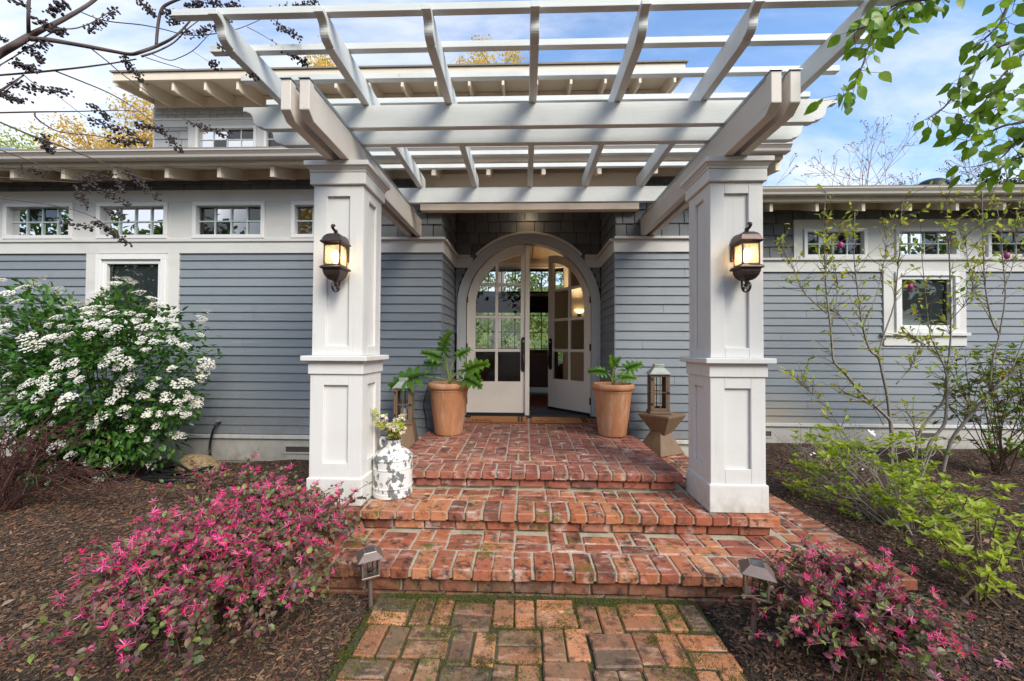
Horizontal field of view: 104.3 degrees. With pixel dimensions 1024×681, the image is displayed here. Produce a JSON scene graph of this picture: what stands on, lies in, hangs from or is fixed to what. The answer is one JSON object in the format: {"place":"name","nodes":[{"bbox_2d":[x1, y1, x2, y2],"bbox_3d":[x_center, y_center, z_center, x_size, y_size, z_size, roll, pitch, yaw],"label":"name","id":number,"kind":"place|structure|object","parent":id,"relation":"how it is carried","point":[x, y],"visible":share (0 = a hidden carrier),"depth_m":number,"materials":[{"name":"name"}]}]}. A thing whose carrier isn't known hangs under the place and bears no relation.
{"place":"outdoors","nodes":[
{"label":"outdoors","id":0,"kind":"place"},
{"bbox_2d":[0,443,1023,680],"bbox_3d":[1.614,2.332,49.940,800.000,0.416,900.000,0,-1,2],"label":"ground","id":1,"kind":"structure","parent":0,"point":[216,667],"depth_m":2.29,"materials":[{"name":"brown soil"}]},
{"bbox_2d":[0,118,61,148],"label":"lime tree","id":2,"kind":"object","parent":1,"relation":"on","point":[6,143],"visible":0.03,"depth_m":18.42,"materials":[{"name":"plant"}]},
{"bbox_2d":[0,395,148,515],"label":"barberry","id":3,"kind":"object","parent":1,"relation":"on","point":[13,471],"visible":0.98,"depth_m":3.08,"materials":[{"name":"red"}]},
{"bbox_2d":[27,81,153,148],"bbox_3d":[-16.971,-4.878,18.933,11.042,13.678,5.458,0,-1,2],"label":"oak tree","id":4,"kind":"object","parent":1,"relation":"on","point":[105,143],"visible":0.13,"depth_m":17.45,"materials":[{"name":"yellow plant"}]},
{"bbox_2d":[0,276,222,487],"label":"flowering shrub","id":5,"kind":"object","parent":1,"relation":"on","point":[37,398],"visible":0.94,"depth_m":3.67,"materials":[{"name":"green plant"}]},
{"bbox_2d":[0,0,319,246],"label":"bare tree","id":6,"kind":"object","parent":1,"relation":"on","point":[24,40],"visible":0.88,"depth_m":2.24,"materials":[{"name":"brown plant"}]},
{"bbox_2d":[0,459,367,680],"bbox_3d":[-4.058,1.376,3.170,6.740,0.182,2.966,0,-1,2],"label":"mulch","id":7,"kind":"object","parent":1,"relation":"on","point":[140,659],"visible":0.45,"depth_m":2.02,"materials":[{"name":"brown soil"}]},
{"bbox_2d":[95,427,226,481],"bbox_3d":[-3.408,1.189,4.165,1.130,0.412,0.849,0,-1,2],"label":"garden hose","id":8,"kind":"object","parent":7,"relation":"on","point":[163,473],"visible":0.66,"depth_m":3.90,"materials":[{"name":"black rubber"}]},
{"bbox_2d":[147,460,256,512],"bbox_3d":[-2.706,1.206,3.326,0.705,0.362,0.788,0,-1,2],"label":"pink sprig","id":9,"kind":"object","parent":7,"relation":"on","point":[199,480],"visible":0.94,"depth_m":3.35,"materials":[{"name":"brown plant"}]},
{"bbox_2d":[0,447,382,680],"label":"pink shrub","id":10,"kind":"object","parent":1,"relation":"on","point":[202,572],"visible":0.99,"depth_m":1.74,"materials":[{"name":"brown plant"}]},
{"bbox_2d":[174,454,222,473],"bbox_3d":[-3.258,1.335,4.112,0.546,0.314,0.278,0,-1,2],"label":"boulder","id":11,"kind":"object","parent":1,"relation":"on","point":[202,460],"visible":0.33,"depth_m":4.08,"materials":[{"name":"stone"}]},
{"bbox_2d":[296,36,334,66],"bbox_3d":[-8.184,-5.742,18.431,3.247,15.450,3.279,0,-1,2],"label":"oak tree","id":12,"kind":"object","parent":1,"relation":"on","point":[322,62],"visible":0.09,"depth_m":17.75,"materials":[{"name":"yellow plant"}]},
{"bbox_2d":[356,546,383,610],"bbox_3d":[-0.741,1.286,2.083,0.128,0.394,0.128,-1,1,-26],"label":"path light","id":13,"kind":"object","parent":1,"relation":"on","point":[367,555],"visible":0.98,"depth_m":2.07,"materials":[{"name":"grey metal"}]},
{"bbox_2d":[450,34,526,347],"bbox_3d":[-0.129,-5.754,18.108,6.960,15.569,3.429,0,-1,2],"label":"oak tree","id":14,"kind":"object","parent":1,"relation":"on","point":[508,59],"visible":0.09,"depth_m":17.82,"materials":[{"name":"yellow plant"}]},
{"bbox_2d":[476,272,505,347],"bbox_3d":[-2.383,-1.502,22.640,5.105,7.790,3.695,0,-1,2],"label":"garden tree","id":15,"kind":"object","parent":1,"relation":"on","point":[484,324],"visible":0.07,"depth_m":22.51,"materials":[{"name":"green plant"}]},
{"bbox_2d":[0,60,1023,461],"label":"house","id":16,"kind":"structure","parent":1,"relation":"on","point":[220,234],"depth_m":4.79,"materials":[{"name":"grey"}]},
{"bbox_2d":[2,203,74,238],"bbox_3d":[-5.654,-1.424,4.817,0.863,0.431,0.150,0,-1,2],"label":"window","id":17,"kind":"structure","parent":16,"relation":"in","point":[20,220],"depth_m":4.80,"materials":[{"name":"white wood"}]},
{"bbox_2d":[95,254,166,324],"bbox_3d":[-4.502,-0.599,4.765,0.853,0.840,0.150,0,-1,2],"label":"window","id":18,"kind":"structure","parent":16,"relation":"in","point":[149,271],"depth_m":4.75,"materials":[{"name":"white wood"}]},
{"bbox_2d":[95,202,168,238],"bbox_3d":[-4.501,-1.419,4.745,0.868,0.431,0.082,0,-1,2],"label":"window","id":19,"kind":"structure","parent":16,"relation":"in","point":[148,220],"depth_m":4.76,"materials":[{"name":"white wood"}]},
{"bbox_2d":[195,125,256,146],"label":"window","id":20,"kind":"structure","parent":16,"relation":"in","point":[202,139],"depth_m":7.89,"materials":[{"name":"white"}]},
{"bbox_2d":[192,201,265,237],"bbox_3d":[-3.329,-1.413,4.741,0.869,0.431,0.150,0,-1,2],"label":"window","id":21,"kind":"structure","parent":16,"relation":"in","point":[245,219],"depth_m":4.74,"materials":[{"name":"white wood"}]},
{"bbox_2d":[264,131,279,145],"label":"window","id":22,"kind":"structure","parent":16,"relation":"in","point":[269,140],"depth_m":7.87,"materials":[{"name":"white wood"}]},
{"bbox_2d":[290,201,313,237],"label":"window","id":23,"kind":"structure","parent":16,"relation":"in","point":[302,212],"depth_m":4.69,"materials":[{"name":"white wood"}]},
{"bbox_2d":[423,380,432,429],"bbox_3d":[-0.926,0.736,4.549,0.189,0.569,0.035,0,-1,13],"label":"cable","id":24,"kind":"object","parent":16,"relation":"attached to","point":[424,409],"visible":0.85,"depth_m":4.57,"materials":[{"name":"black plastic"}]},
{"bbox_2d":[466,246,524,414],"bbox_3d":[-0.211,-0.141,5.504,0.861,2.355,0.128,0,-1,2],"label":"door","id":25,"kind":"structure","parent":16,"relation":"in","point":[496,397],"depth_m":5.51,"materials":[{"name":"paint"}]},
{"bbox_2d":[476,296,547,312],"bbox_3d":[0.271,-1.018,11.257,4.300,0.465,0.040,0,-1,2],"label":"roman shade","id":26,"kind":"object","parent":16,"relation":"attached to","point":[508,304],"depth_m":11.26,"materials":[{"name":"fabric"}]},
{"bbox_2d":[476,313,547,349],"bbox_3d":[0.270,-0.238,11.353,4.200,1.880,0.020,0,-1,2],"label":"window","id":27,"kind":"structure","parent":16,"relation":"in","point":[541,315],"depth_m":11.35,"materials":[{"name":"grey wood"}]},
{"bbox_2d":[478,270,562,292],"bbox_3d":[0.278,-1.683,11.379,4.224,0.670,0.040,0,-1,2],"label":"window","id":28,"kind":"structure","parent":16,"relation":"in","point":[501,271],"depth_m":11.36,"materials":[{"name":"grey"}]},
{"bbox_2d":[171,0,912,236],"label":"pergola","id":29,"kind":"object","parent":16,"relation":"attached to","point":[771,106],"visible":0.9,"depth_m":2.65,"materials":[{"name":"paint"}]},
{"bbox_2d":[529,407,577,413],"bbox_3d":[0.717,1.041,5.892,0.940,0.010,0.540,0,-1,2],"label":"inside mat","id":30,"kind":"object","parent":16,"relation":"on","point":[532,410],"visible":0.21,"depth_m":5.79,"materials":[{"name":"black rubber"}]},
{"bbox_2d":[547,255,590,415],"bbox_3d":[0.812,-0.131,5.797,0.128,2.355,0.861,1,-1,-38],"label":"door","id":31,"kind":"structure","parent":16,"relation":"in","point":[568,334],"depth_m":5.82,"materials":[{"name":"paint"}]},
{"bbox_2d":[574,309,583,315],"bbox_3d":[1.216,-0.505,7.174,0.200,0.115,0.120,0,-1,2],"label":"wall sconce","id":32,"kind":"object","parent":16,"relation":"attached to","point":[578,311],"depth_m":7.14,"materials":[{"name":"white glass"}]},
{"bbox_2d":[803,228,867,257],"bbox_3d":[4.355,-1.308,5.421,0.830,0.398,0.150,0,-1,2],"label":"window","id":33,"kind":"structure","parent":16,"relation":"in","point":[809,238],"depth_m":5.39,"materials":[{"name":"white wood"}]},
{"bbox_2d":[894,272,959,332],"bbox_3d":[5.535,-0.509,5.368,0.820,0.815,0.150,0,-1,2],"label":"window","id":34,"kind":"structure","parent":16,"relation":"in","point":[908,297],"depth_m":5.39,"materials":[{"name":"white wood"}]},
{"bbox_2d":[895,228,959,257],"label":"window","id":35,"kind":"structure","parent":16,"relation":"in","point":[928,235],"depth_m":5.36,"materials":[{"name":"white wood"}]},
{"bbox_2d":[986,227,1023,256],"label":"window","id":36,"kind":"structure","parent":16,"relation":"in","point":[1008,247],"depth_m":5.40,"materials":[{"name":"white wood"}]},
{"bbox_2d":[482,272,562,349],"bbox_3d":[0.831,-1.733,23.497,4.924,8.106,3.377,1,-1,-13],"label":"garden tree","id":37,"kind":"object","parent":1,"relation":"on","point":[534,281],"visible":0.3,"depth_m":23.31,"materials":[{"name":"green plant"}]},
{"bbox_2d":[47,597,1012,680],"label":"fallen petals","id":38,"kind":"object","parent":1,"relation":"on","point":[387,636],"visible":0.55,"depth_m":1.78,"materials":[{"name":"pink plant"}]},
{"bbox_2d":[537,272,562,361],"bbox_3d":[4.169,-1.590,22.455,5.592,7.830,3.699,0,-1,2],"label":"garden tree","id":39,"kind":"object","parent":1,"relation":"on","point":[561,354],"visible":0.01,"depth_m":22.93,"materials":[{"name":"green plant"}]},
{"bbox_2d":[280,481,921,610],"bbox_3d":[0.153,1.404,3.345,4.100,0.272,2.374,0,-1,2],"label":"brick step","id":40,"kind":"object","parent":1,"relation":"on","point":[702,570],"visible":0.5,"depth_m":2.27,"materials":[{"name":"red brick"}]},
{"bbox_2d":[324,454,779,535],"bbox_3d":[0.167,1.222,3.566,3.189,0.155,1.939,0,-1,2],"label":"brick step","id":41,"kind":"object","parent":40,"relation":"on","point":[680,509],"visible":0.56,"depth_m":2.66,"materials":[{"name":"red brick"}]},
{"bbox_2d":[300,160,389,505],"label":"porch column","id":42,"kind":"structure","parent":41,"relation":"on","point":[345,359],"depth_m":2.75,"materials":[{"name":"white paint"}]},
{"bbox_2d":[319,224,350,291],"bbox_3d":[-1.179,-0.545,2.683,0.147,0.447,0.186,0,-1,2],"label":"wall lantern","id":43,"kind":"object","parent":42,"relation":"attached to","point":[338,243],"depth_m":2.62,"materials":[{"name":"brown metal"}]},
{"bbox_2d":[372,436,412,499],"bbox_3d":[-0.881,0.923,2.949,0.290,0.414,0.290,0,-1,2],"label":"milk can","id":44,"kind":"object","parent":41,"relation":"on","point":[392,469],"visible":0.98,"depth_m":2.84,"materials":[{"name":"paint"}]},
{"bbox_2d":[372,407,406,440],"bbox_3d":[-0.911,0.633,2.931,0.266,0.278,0.212,1,-1,-12],"label":"flower bunch","id":45,"kind":"object","parent":44,"relation":"in","point":[394,427],"visible":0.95,"depth_m":2.94,"materials":[{"name":"green plant"}]},
{"bbox_2d":[398,422,418,448],"bbox_3d":[-1.161,1.022,4.272,0.300,0.258,0.300,0,-1,-6],"label":"pedestal","id":46,"kind":"object","parent":41,"relation":"on","point":[409,438],"visible":0.26,"depth_m":4.16,"materials":[{"name":"brown wood"}]},
{"bbox_2d":[393,377,415,424],"bbox_3d":[-1.159,0.642,4.279,0.218,0.489,0.218,0,-1,-6],"label":"wooden lantern","id":47,"kind":"object","parent":46,"relation":"on","point":[409,418],"visible":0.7,"depth_m":4.20,"materials":[{"name":"brown wood"}]},
{"bbox_2d":[408,417,682,490],"bbox_3d":[0.183,1.100,4.261,2.294,0.160,2.474,0,-1,2],"label":"brick landing","id":48,"kind":"object","parent":41,"relation":"on","point":[528,454],"visible":0.84,"depth_m":3.36,"materials":[{"name":"red brick"}]},
{"bbox_2d":[427,381,469,435],"bbox_3d":[-0.694,0.738,4.375,0.474,0.559,0.474,0,-1,2],"label":"terracotta pot","id":49,"kind":"object","parent":48,"relation":"on","point":[448,403],"visible":0.91,"depth_m":4.22,"materials":[{"name":"orange ceramic"}]},
{"bbox_2d":[388,329,489,392],"bbox_3d":[-0.783,0.220,4.349,1.115,0.700,0.445,0,-1,2],"label":"potted plant","id":50,"kind":"object","parent":49,"relation":"in","point":[472,371],"visible":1,"depth_m":4.30,"materials":[{"name":"green plant"}]},
{"bbox_2d":[467,416,525,422],"bbox_3d":[-0.188,1.022,5.184,0.752,0.024,0.392,0,-1,1],"label":"wooden door threshold","id":51,"kind":"object","parent":48,"relation":"on","point":[502,419],"visible":1,"depth_m":5.11,"materials":[{"name":"brown wood"}]},
{"bbox_2d":[531,417,591,423],"bbox_3d":[0.628,1.026,5.148,0.757,0.024,0.392,0,-1,3],"label":"wooden door threshold","id":52,"kind":"object","parent":48,"relation":"on","point":[573,420],"visible":1,"depth_m":5.07,"materials":[{"name":"brown wood"}]},
{"bbox_2d":[591,382,634,436],"bbox_3d":[1.096,0.747,4.342,0.467,0.559,0.467,0,-1,2],"label":"terracotta pot","id":53,"kind":"object","parent":48,"relation":"on","point":[612,404],"visible":1,"depth_m":4.19,"materials":[{"name":"orange ceramic"}]},
{"bbox_2d":[588,354,643,384],"bbox_3d":[1.121,0.316,4.305,0.614,0.337,0.194,0,-1,2],"label":"potted plant","id":54,"kind":"object","parent":53,"relation":"in","point":[613,362],"visible":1,"depth_m":4.31,"materials":[{"name":"green plant"}]},
{"bbox_2d":[638,411,685,457],"bbox_3d":[1.548,0.960,4.154,0.380,0.405,0.384,1,-1,-36],"label":"stool","id":55,"kind":"object","parent":48,"relation":"on","point":[660,440],"visible":0.84,"depth_m":4.06,"materials":[{"name":"brown wood"}]},
{"bbox_2d":[646,364,671,413],"bbox_3d":[1.534,0.500,4.174,0.218,0.509,0.218,0,-1,8],"label":"wooden lantern","id":56,"kind":"object","parent":55,"relation":"on","point":[657,370],"visible":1,"depth_m":4.09,"materials":[{"name":"brown wood"}]},
{"bbox_2d":[680,155,776,513],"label":"porch column","id":57,"kind":"structure","parent":41,"relation":"on","point":[727,362],"depth_m":2.67,"materials":[{"name":"white paint"}]},
{"bbox_2d":[729,222,764,292],"bbox_3d":[1.518,-0.533,2.596,0.147,0.447,0.186,0,-1,2],"label":"wall lantern","id":58,"kind":"object","parent":57,"relation":"attached to","point":[746,270],"depth_m":2.53,"materials":[{"name":"brown metal"}]},
{"bbox_2d":[738,558,776,641],"bbox_3d":[1.142,1.269,1.876,0.142,0.440,0.142,4,-1,24],"label":"path light","id":59,"kind":"object","parent":1,"relation":"on","point":[756,569],"visible":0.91,"depth_m":1.86,"materials":[{"name":"grey metal"}]},
{"bbox_2d":[765,153,797,184],"bbox_3d":[9.951,-3.375,17.798,6.684,10.286,6.250,0,-1,2],"label":"bare tree","id":60,"kind":"object","parent":1,"relation":"on","point":[789,166],"visible":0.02,"depth_m":17.81,"materials":[{"name":"grey plant"}]},
{"bbox_2d":[787,483,848,501],"bbox_3d":[2.593,1.315,3.398,0.462,0.135,0.344,0,-1,2],"label":"seedling","id":61,"kind":"object","parent":1,"relation":"on","point":[818,492],"visible":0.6,"depth_m":3.39,"materials":[{"name":"green plant"}]},
{"bbox_2d":[796,113,921,185],"bbox_3d":[15.922,-4.445,18.284,5.132,12.521,8.529,-1,-1,43],"label":"bare tree","id":62,"kind":"object","parent":1,"relation":"on","point":[869,162],"visible":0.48,"depth_m":19.03,"materials":[{"name":"grey plant"}]},
{"bbox_2d":[701,443,1023,680],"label":"mulch","id":63,"kind":"object","parent":1,"relation":"on","point":[784,667],"visible":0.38,"depth_m":2.21,"materials":[{"name":"brown soil"}]},
{"bbox_2d":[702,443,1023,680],"bbox_3d":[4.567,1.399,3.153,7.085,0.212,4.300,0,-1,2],"label":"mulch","id":64,"kind":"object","parent":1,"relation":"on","point":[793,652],"visible":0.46,"depth_m":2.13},
{"bbox_2d":[883,471,1023,609],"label":"green shrub","id":65,"kind":"object","parent":64,"relation":"on","point":[1000,562],"visible":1,"depth_m":2.12,"materials":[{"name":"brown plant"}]},
{"bbox_2d":[730,535,1013,680],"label":"pink shrub","id":66,"kind":"object","parent":1,"relation":"on","point":[864,613],"visible":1,"depth_m":1.64,"materials":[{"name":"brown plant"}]},
{"bbox_2d":[764,172,1023,472],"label":"magnolia tree","id":67,"kind":"object","parent":1,"relation":"on","point":[975,407],"visible":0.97,"depth_m":4.31,"materials":[{"name":"green plant"}]},
{"bbox_2d":[774,423,1021,539],"bbox_3d":[2.784,1.034,3.023,1.317,0.684,1.417,0,-1,2],"label":"lime shrub","id":68,"kind":"object","parent":1,"relation":"on","point":[883,502],"visible":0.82,"depth_m":2.92,"materials":[{"name":"green plant"}]},
{"bbox_2d":[803,0,1023,193],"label":"pear tree","id":69,"kind":"object","parent":1,"relation":"on","point":[880,29],"visible":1,"depth_m":1.89,"materials":[{"name":"green plant"}]},
{"bbox_2d":[888,117,1023,184],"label":"bare tree","id":70,"kind":"object","parent":1,"relation":"on","point":[966,171],"visible":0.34,"depth_m":18.07,"materials":[{"name":"grey plant"}]},
{"bbox_2d":[929,343,1023,474],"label":"broadleaf shrub","id":71,"kind":"object","parent":1,"relation":"on","point":[1002,466],"visible":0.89,"depth_m":4.24,"materials":[{"name":"green plant"}]},
{"bbox_2d":[959,162,1023,184],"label":"evergreen tree","id":72,"kind":"object","parent":1,"relation":"on","point":[1014,180],"visible":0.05,"depth_m":18.85,"materials":[{"name":"green plant"}]},
{"bbox_2d":[0,0,1023,290],"label":"sky","id":73,"kind":"structure","parent":0,"point":[919,66],"materials":[{"name":"blue"}]},
{"bbox_2d":[476,350,562,386],"bbox_3d":[-0.150,0.636,8.374,2.601,0.898,0.950,0,-1,2],"label":"sofa","id":74,"kind":"object","parent":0,"point":[509,363],"visible":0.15,"depth_m":7.89,"materials":[{"name":"brown leather"}]},
{"bbox_2d":[476,285,562,361],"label":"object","id":75,"kind":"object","parent":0,"point":[485,334],"depth_m":32.35,"materials":[{"name":"green plant"}]},
{"bbox_2d":[328,591,746,680],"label":"brick path","id":76,"kind":"structure","parent":0,"point":[617,659],"depth_m":1.82,"materials":[{"name":"brown brick"}]},
{"bbox_2d":[312,589,747,680],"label":"moss","id":77,"kind":"object","parent":76,"relation":"on","point":[437,601],"visible":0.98,"depth_m":1.93,"materials":[{"name":"green plant"}]},
{"bbox_2d":[776,422,892,481],"bbox_3d":[3.049,1.094,3.826,0.760,0.589,0.640,0,-1,2],"label":"shrub","id":78,"kind":"object","parent":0,"point":[816,454],"visible":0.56,"depth_m":3.85,"materials":[{"name":"green plant"}]}
]}

